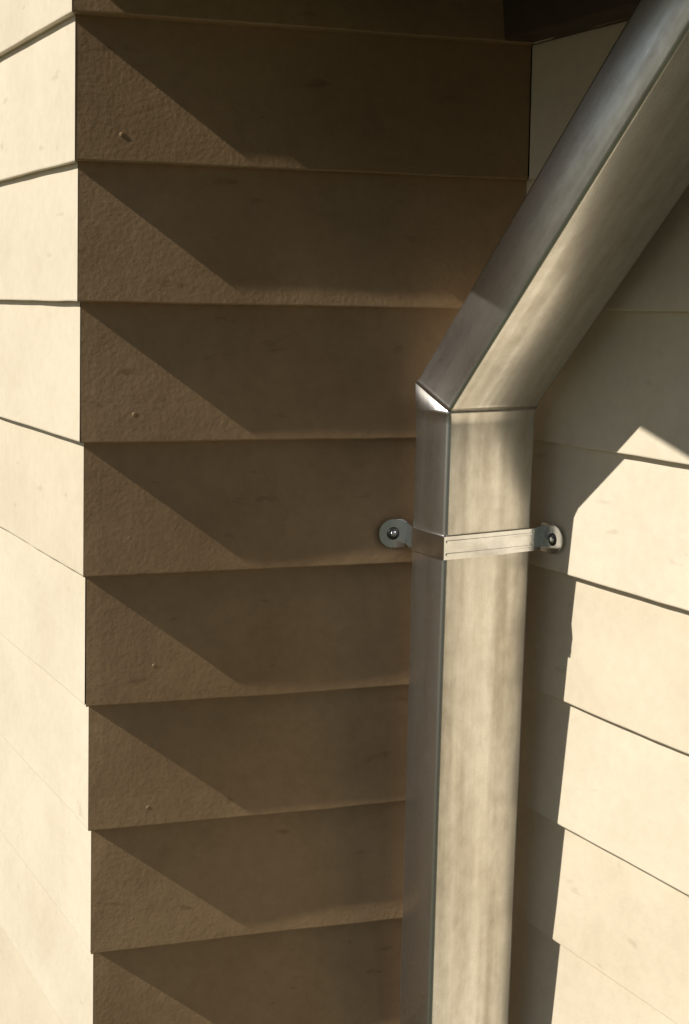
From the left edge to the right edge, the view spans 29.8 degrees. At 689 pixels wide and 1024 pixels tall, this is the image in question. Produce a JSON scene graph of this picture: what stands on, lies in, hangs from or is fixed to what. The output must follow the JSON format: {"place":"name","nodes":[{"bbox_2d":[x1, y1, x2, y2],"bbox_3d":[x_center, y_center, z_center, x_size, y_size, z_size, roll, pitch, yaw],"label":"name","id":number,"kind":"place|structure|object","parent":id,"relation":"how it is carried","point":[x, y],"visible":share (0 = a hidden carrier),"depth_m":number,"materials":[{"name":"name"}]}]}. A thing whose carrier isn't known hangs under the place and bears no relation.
{"place":"outdoors","nodes":[
{"label":"outdoors","id":0,"kind":"place"},
{"label":"ground","id":1,"kind":"structure","parent":0,"visible":0},
{"bbox_2d":[77,49,531,774],"bbox_3d":[0.789,-0.592,2.947,3.682,3.428,4.037,-5,11,-31],"label":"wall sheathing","id":2,"kind":"object","parent":1,"relation":"on","point":[77,299],"depth_m":1.17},
{"bbox_2d":[0,0,92,1023],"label":"wall siding","id":3,"kind":"object","parent":2,"relation":"attached to","point":[46,966],"depth_m":1.20,"materials":[{"name":"beige paint"}]},
{"bbox_2d":[72,0,532,1023],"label":"recess wall siding","id":4,"kind":"object","parent":2,"relation":"attached to","point":[294,218],"visible":0.79,"depth_m":1.13,"materials":[{"name":"brown paint"}]},
{"bbox_2d":[379,519,562,559],"bbox_3d":[0.111,0.023,1.148,0.142,0.026,0.081,-3,10,-20],"label":"pipe clamp","id":5,"kind":"object","parent":4,"relation":"attached to","point":[546,537],"visible":1,"depth_m":1.13,"materials":[{"name":"metal"}]},
{"bbox_2d":[399,0,688,1023],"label":"downspout","id":6,"kind":"object","parent":4,"relation":"attached to","point":[609,186],"visible":1,"depth_m":1.11,"materials":[{"name":"metal"}]},
{"bbox_2d":[503,0,639,48],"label":"porch eave","id":7,"kind":"object","parent":2,"relation":"attached to","point":[533,21],"visible":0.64,"depth_m":1.07,"materials":[{"name":"brown paint"}]},
{"bbox_2d":[509,18,688,1023],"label":"wall siding","id":8,"kind":"object","parent":2,"relation":"attached to","point":[601,916],"depth_m":1.10,"materials":[{"name":"beige paint"}]}
]}

